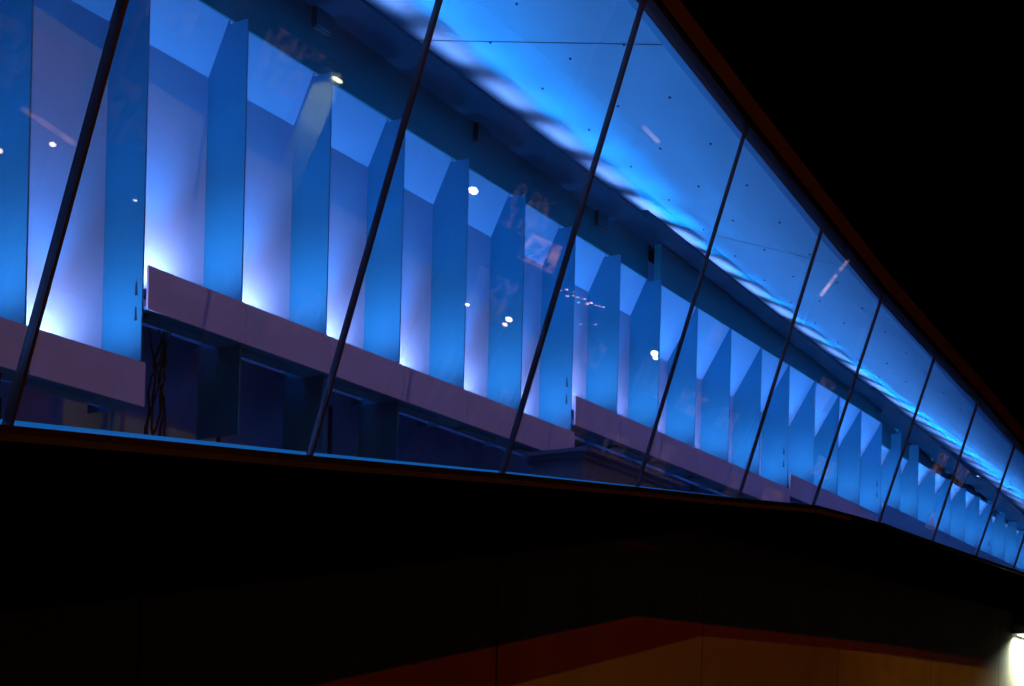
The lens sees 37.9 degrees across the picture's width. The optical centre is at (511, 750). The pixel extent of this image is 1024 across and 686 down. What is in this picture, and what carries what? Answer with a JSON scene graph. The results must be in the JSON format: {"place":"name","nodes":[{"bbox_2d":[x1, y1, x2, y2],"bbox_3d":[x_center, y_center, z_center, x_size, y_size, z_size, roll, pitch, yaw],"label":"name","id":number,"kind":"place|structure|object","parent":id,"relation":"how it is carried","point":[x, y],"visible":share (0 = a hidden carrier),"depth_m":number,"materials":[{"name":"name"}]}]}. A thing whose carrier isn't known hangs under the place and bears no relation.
{"place":"outdoors","nodes":[
{"label":"outdoors","id":0,"kind":"place"},
{"bbox_2d":[365,0,1023,513],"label":"ceiling","id":1,"kind":"structure","parent":0,"point":[519,62],"depth_m":16.75,"materials":[{"name":"paint"}]},
{"bbox_2d":[198,0,1023,530],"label":"bulkhead","id":2,"kind":"object","parent":1,"relation":"attached to","point":[366,54],"visible":0.9,"depth_m":16.81,"materials":[{"name":"paint"}]},
{"bbox_2d":[0,0,150,413],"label":"niche wall","id":3,"kind":"structure","parent":2,"relation":"attached to","point":[88,349],"depth_m":11.69,"materials":[{"name":"white paint"}]},
{"bbox_2d":[311,5,332,37],"bbox_3d":[-1.762,-6.778,13.873,0.058,0.200,0.239,1,0,32],"label":"hanging bracket","id":4,"kind":"object","parent":2,"relation":"attached to","point":[322,21],"visible":1,"depth_m":13.83,"materials":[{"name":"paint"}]},
{"bbox_2d":[473,122,489,148],"bbox_3d":[-0.328,-6.670,16.183,0.058,0.200,0.239,1,0,32],"label":"hanging bracket","id":5,"kind":"object","parent":2,"relation":"attached to","point":[481,135],"visible":1,"depth_m":16.14,"materials":[{"name":"metal"}]},
{"bbox_2d":[594,210,607,231],"bbox_3d":[1.106,-6.563,18.493,0.058,0.200,0.239,1,0,32],"label":"hanging bracket","id":6,"kind":"object","parent":2,"relation":"attached to","point":[601,221],"visible":1,"depth_m":18.44,"materials":[{"name":"metal"}]},
{"bbox_2d":[559,226,789,502],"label":"wall","id":7,"kind":"structure","parent":2,"relation":"attached to","point":[628,325],"depth_m":20.39,"materials":[{"name":"white paint"}]},
{"bbox_2d":[787,366,882,522],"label":"wall","id":8,"kind":"structure","parent":2,"relation":"attached to","point":[851,484],"depth_m":25.48,"materials":[{"name":"white paint"}]},
{"bbox_2d":[880,433,993,561],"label":"wall","id":9,"kind":"structure","parent":2,"relation":"attached to","point":[916,499],"depth_m":30.31,"materials":[{"name":"white paint"}]},
{"bbox_2d":[992,513,1023,572],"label":"wall","id":10,"kind":"structure","parent":2,"relation":"attached to","point":[1006,540],"depth_m":36.05,"materials":[{"name":"paint"}]},
{"bbox_2d":[731,0,1023,392],"label":"sky","id":11,"kind":"structure","parent":0,"point":[922,101],"materials":[{"name":"black"}]},
{"label":"ground","id":12,"kind":"structure","parent":0,"visible":0},
{"bbox_2d":[0,531,1023,685],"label":"concrete wall","id":13,"kind":"structure","parent":12,"relation":"on","point":[696,608],"depth_m":17.70,"materials":[{"name":"brown concrete"}]},
{"bbox_2d":[0,441,1023,614],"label":"floor slab","id":14,"kind":"structure","parent":13,"relation":"on","point":[80,526],"depth_m":10.44,"materials":[{"name":"black concrete"}]},
{"bbox_2d":[327,406,332,453],"bbox_3d":[-1.838,-2.855,15.021,0.042,1.220,0.042,1,0,32],"label":"conduit","id":15,"kind":"object","parent":14,"relation":"on","point":[330,419],"visible":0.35,"depth_m":15.00,"materials":[{"name":"metal"}]},
{"bbox_2d":[0,261,720,495],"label":"room wall","id":16,"kind":"structure","parent":14,"relation":"on","point":[261,405],"depth_m":14.52,"materials":[{"name":"blue paint"}]},
{"bbox_2d":[0,0,1023,575],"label":"glass facade","id":17,"kind":"structure","parent":14,"relation":"on","point":[692,44],"depth_m":13.28,"materials":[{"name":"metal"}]},
{"bbox_2d":[523,446,683,552],"bbox_3d":[1.066,-2.775,16.806,0.790,0.800,2.340,1,0,32],"label":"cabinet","id":18,"kind":"object","parent":14,"relation":"on","point":[587,463],"visible":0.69,"depth_m":16.14,"materials":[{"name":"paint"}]},
{"bbox_2d":[1012,625,1023,636],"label":"wall lamp","id":19,"kind":"object","parent":13,"relation":"attached to","point":[1018,630],"visible":1,"depth_m":36.57,"materials":[{"name":"grey metal"}]},
{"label":"floor","id":20,"kind":"structure","parent":0,"visible":0},
{"bbox_2d":[143,0,575,464],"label":"niche wall","id":21,"kind":"structure","parent":20,"relation":"on","point":[267,166],"depth_m":13.97,"materials":[{"name":"white paint"}]},
{"bbox_2d":[144,327,171,436],"bbox_3d":[-2.943,-2.938,12.408,0.181,1.174,0.334,1,0,32],"label":"cable bundle","id":22,"kind":"object","parent":21,"relation":"hanging from","point":[163,342],"visible":0.72,"depth_m":12.45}
]}

